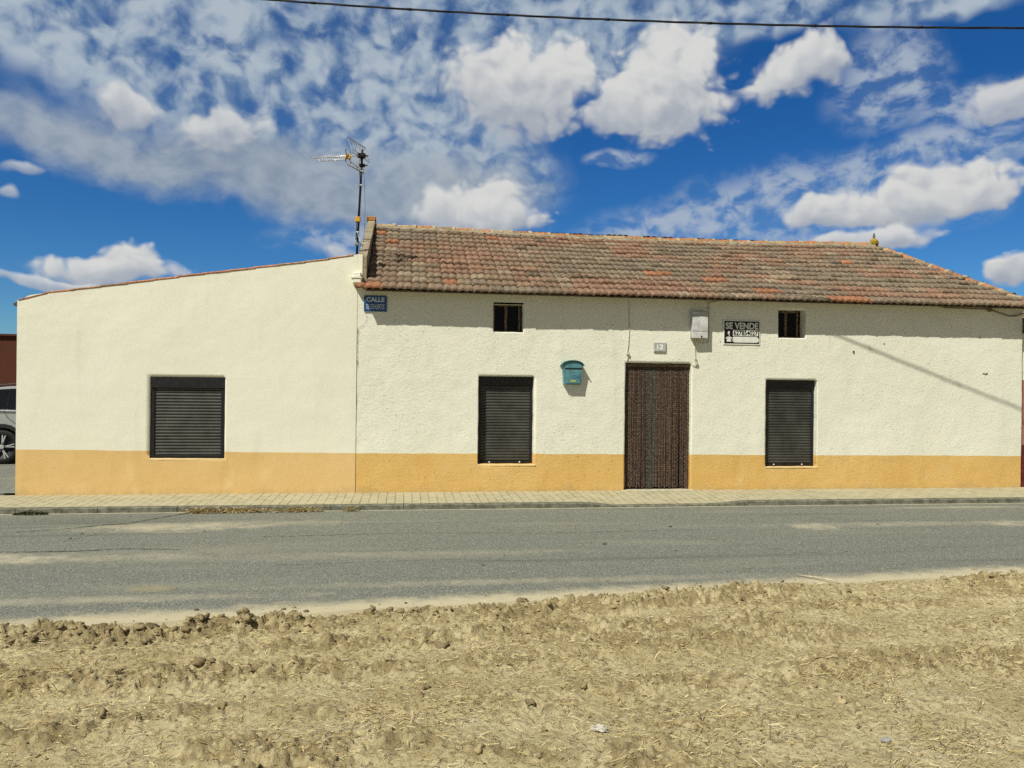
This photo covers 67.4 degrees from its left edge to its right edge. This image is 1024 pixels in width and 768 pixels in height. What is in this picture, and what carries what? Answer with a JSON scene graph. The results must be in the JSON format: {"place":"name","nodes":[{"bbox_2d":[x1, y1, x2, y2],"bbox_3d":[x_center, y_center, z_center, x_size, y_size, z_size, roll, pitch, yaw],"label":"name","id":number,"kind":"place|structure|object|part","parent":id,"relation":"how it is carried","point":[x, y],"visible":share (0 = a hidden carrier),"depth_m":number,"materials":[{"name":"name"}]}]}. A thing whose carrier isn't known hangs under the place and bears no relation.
{"place":"outdoors","nodes":[
{"label":"outdoors","id":0,"kind":"place"},
{"bbox_2d":[0,461,15,492],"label":"side street","id":1,"kind":"structure","parent":0,"point":[7,477],"depth_m":13.19,"materials":[{"name":"grey asphalt"}]},
{"bbox_2d":[0,383,15,463],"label":"parked car","id":2,"kind":"object","parent":1,"relation":"on","point":[7,424],"visible":0.11,"depth_m":15.24,"materials":[{"name":"silver metal"}]},
{"bbox_3d":[-10.328,0.295,15.265,0.562,0.405,0.121,1,0,-8],"label":"side window","id":3,"kind":"part","parent":2,"relation":"part of","materials":[{"name":"black glass"}]},
{"bbox_3d":[-9.653,0.303,15.359,0.776,0.445,0.132,1,0,-8],"label":"side window","id":4,"kind":"part","parent":2,"relation":"part of","materials":[{"name":"black glass"}]},
{"bbox_2d":[1,493,890,509],"bbox_3d":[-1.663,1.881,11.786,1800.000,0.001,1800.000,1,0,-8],"label":"ground","id":5,"kind":"structure","parent":0,"point":[198,505],"depth_m":11.88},
{"bbox_2d":[0,334,16,386],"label":"barn","id":6,"kind":"structure","parent":5,"relation":"on","point":[8,358],"depth_m":22.11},
{"bbox_2d":[985,305,1023,486],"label":"neighbour house","id":7,"kind":"structure","parent":5,"relation":"on","point":[1022,451],"depth_m":13.37,"materials":[{"name":"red paint"}]},
{"bbox_2d":[0,571,1023,767],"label":"field","id":8,"kind":"structure","parent":0,"point":[263,754],"depth_m":4.39,"materials":[{"name":"soil"}]},
{"bbox_2d":[0,570,1023,767],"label":"straw","id":9,"kind":"object","parent":8,"relation":"on","point":[527,645],"visible":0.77,"depth_m":4.33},
{"bbox_2d":[590,724,607,732],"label":"litter","id":10,"kind":"object","parent":9,"relation":"on","point":[600,728],"visible":1,"depth_m":3.88,"materials":[{"name":"white paper"}]},
{"bbox_2d":[0,569,1023,767],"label":"soil clods","id":11,"kind":"object","parent":8,"relation":"on","point":[245,619],"visible":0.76,"depth_m":5.05,"materials":[{"name":"brown soil"}]},
{"bbox_2d":[880,737,890,743],"bbox_3d":[1.836,1.751,3.771,0.052,0.031,0.038,1,0,-8],"label":"stone","id":12,"kind":"object","parent":8,"relation":"on","point":[886,740],"visible":1,"depth_m":3.76,"materials":[{"name":"white stone"}]},
{"bbox_2d":[0,503,1023,626],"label":"road","id":13,"kind":"structure","parent":0,"point":[217,563],"depth_m":7.97,"materials":[{"name":"grey asphalt"}]},
{"bbox_2d":[12,509,48,514],"bbox_3d":[-6.229,1.661,9.944,0.455,0.078,0.142,1,0,-8],"label":"weed","id":14,"kind":"object","parent":13,"relation":"on","point":[30,512],"visible":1,"depth_m":9.93,"materials":[{"name":"green plant"}]},
{"bbox_2d":[179,504,361,514],"bbox_3d":[-3.204,1.681,10.322,2.462,0.147,0.250,1,0,-8],"label":"gutter straw","id":15,"kind":"object","parent":13,"relation":"on","point":[236,510],"visible":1,"depth_m":10.31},
{"bbox_2d":[20,512,962,564],"bbox_3d":[-0.093,1.760,9.226,11.400,0.001,3.212,1,0,-8],"label":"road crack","id":16,"kind":"object","parent":13,"relation":"on","point":[302,535],"visible":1,"depth_m":8.79,"materials":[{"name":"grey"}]},
{"bbox_2d":[2,512,1014,620],"bbox_3d":[0.853,1.767,8.381,13.904,0.029,4.841,1,0,-8],"label":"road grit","id":17,"kind":"object","parent":13,"relation":"on","point":[197,609],"visible":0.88,"depth_m":7.21,"materials":[{"name":"beige gravel"}]},
{"bbox_2d":[0,497,1023,513],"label":"kerb","id":18,"kind":"structure","parent":13,"relation":"on","point":[325,507],"depth_m":10.88,"materials":[{"name":"concrete"}]},
{"bbox_2d":[795,574,846,584],"bbox_3d":[2.819,1.777,7.009,0.027,0.027,0.486,1,0,-40],"label":"stick","id":19,"kind":"object","parent":13,"relation":"on","point":[819,578],"visible":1,"depth_m":7.02,"materials":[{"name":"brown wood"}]},
{"bbox_2d":[0,487,1023,506],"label":"pavement","id":20,"kind":"structure","parent":0,"point":[660,497],"depth_m":11.48,"materials":[{"name":"beige tile"}]},
{"bbox_2d":[13,254,362,495],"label":"annex house","id":21,"kind":"structure","parent":20,"relation":"on","point":[237,381],"depth_m":11.36,"materials":[{"name":"paint"}]},
{"bbox_2d":[351,216,1023,492],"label":"house","id":22,"kind":"structure","parent":20,"relation":"on","point":[889,371],"depth_m":12.57,"materials":[{"name":"paint"}]},
{"bbox_2d":[311,137,368,254],"bbox_3d":[-2.688,-2.850,12.240,0.945,1.901,0.565,1,0,35],"label":"tv aerial","id":23,"kind":"object","parent":22,"relation":"attached to","point":[361,155],"visible":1,"depth_m":12.02,"materials":[{"name":"metal"}]},
{"bbox_2d":[364,295,386,311],"bbox_3d":[-2.081,-1.227,11.706,0.344,0.242,0.014,1,0,-8],"label":"street sign","id":24,"kind":"object","parent":22,"relation":"attached to","point":[375,303],"visible":1,"depth_m":11.70,"materials":[{"name":"blue metal"}]},
{"bbox_2d":[493,304,520,331],"bbox_3d":[-0.090,-1.039,12.152,0.448,0.451,0.060,1,0,-8],"label":"window","id":25,"kind":"structure","parent":22,"relation":"in","point":[506,318],"depth_m":12.15,"materials":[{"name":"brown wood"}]},
{"bbox_2d":[560,360,584,384],"bbox_3d":[0.946,-0.183,12.070,0.370,0.383,0.148,1,0,-8],"label":"mailbox","id":26,"kind":"object","parent":22,"relation":"attached to","point":[571,372],"visible":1,"depth_m":12.02,"materials":[{"name":"teal paint"}]},
{"bbox_2d":[565,370,579,382],"bbox_3d":[0.951,-0.117,12.038,0.233,0.215,0.026,1,0,-8],"label":"door","id":27,"kind":"structure","parent":26,"relation":"in","point":[568,376],"depth_m":12.02,"materials":[{"name":"teal paint"}]},
{"bbox_2d":[626,299,629,361],"bbox_3d":[1.856,-0.860,12.218,0.056,1.026,0.098,1,0,-8],"label":"thin cable","id":28,"kind":"object","parent":22,"relation":"attached to","point":[627,353],"visible":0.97,"depth_m":12.25,"materials":[{"name":"white plastic"}]},
{"bbox_2d":[624,363,685,487],"bbox_3d":[2.317,0.696,12.556,1.130,2.060,0.060,1,0,-8],"label":"door","id":29,"kind":"structure","parent":22,"relation":"in","point":[627,363],"depth_m":12.55,"materials":[{"name":"brown wood"}]},
{"bbox_2d":[624,363,689,487],"bbox_3d":[2.335,0.678,12.411,1.085,2.003,0.047,1,0,-8],"label":"door curtain","id":30,"kind":"object","parent":22,"relation":"hanging from","point":[660,380],"depth_m":12.41,"materials":[{"name":"brown fabric"}]},
{"bbox_2d":[654,342,665,351],"bbox_3d":[2.376,-0.592,12.327,0.206,0.154,0.028,1,0,-8],"label":"house number","id":31,"kind":"object","parent":22,"relation":"attached to","point":[659,346],"visible":1,"depth_m":12.31,"materials":[{"name":"grey ceramic"}]},
{"bbox_2d":[692,343,697,365],"bbox_3d":[2.960,-0.506,12.403,0.097,0.425,0.038,1,0,-8],"label":"thin cable","id":32,"kind":"object","parent":22,"relation":"attached to","point":[695,359],"visible":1,"depth_m":12.40,"materials":[{"name":"white plastic"}]},
{"bbox_2d":[690,311,707,337],"bbox_3d":[3.012,-0.952,12.359,0.258,0.437,0.138,1,0,-8],"label":"meter box","id":33,"kind":"object","parent":22,"relation":"attached to","point":[698,324],"visible":1,"depth_m":12.31,"materials":[{"name":"grey plastic"}]},
{"bbox_2d":[694,301,718,343],"bbox_3d":[3.136,-0.997,12.419,0.427,0.712,0.047,1,0,-14],"label":"conduit cable","id":34,"kind":"object","parent":22,"relation":"attached to","point":[708,308],"visible":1,"depth_m":12.42,"materials":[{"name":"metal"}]},
{"bbox_2d":[723,320,759,344],"bbox_3d":[3.747,-0.840,12.521,0.633,0.400,0.016,1,0,-8],"label":"for sale sign","id":35,"kind":"object","parent":22,"relation":"attached to","point":[741,332],"visible":1,"depth_m":12.52,"materials":[{"name":"plastic"}]},
{"bbox_2d":[778,311,797,337],"bbox_3d":[4.569,-0.989,12.826,0.434,0.458,0.060,1,0,-8],"label":"window","id":36,"kind":"structure","parent":22,"relation":"in","point":[787,320],"depth_m":12.83,"materials":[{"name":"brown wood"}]},
{"bbox_2d":[943,307,1023,316],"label":"slack cable","id":37,"kind":"object","parent":22,"relation":"attached to","point":[990,310],"visible":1,"depth_m":13.08,"materials":[{"name":"black rubber"}]},
{"bbox_2d":[0,0,1023,333],"label":"sky","id":38,"kind":"structure","parent":0,"point":[140,139],"materials":[{"name":"blue"}]},
{"bbox_2d":[266,0,1023,28],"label":"overhead cable","id":39,"kind":"object","parent":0,"point":[663,21],"visible":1,"depth_m":10.37,"materials":[{"name":"black rubber"}]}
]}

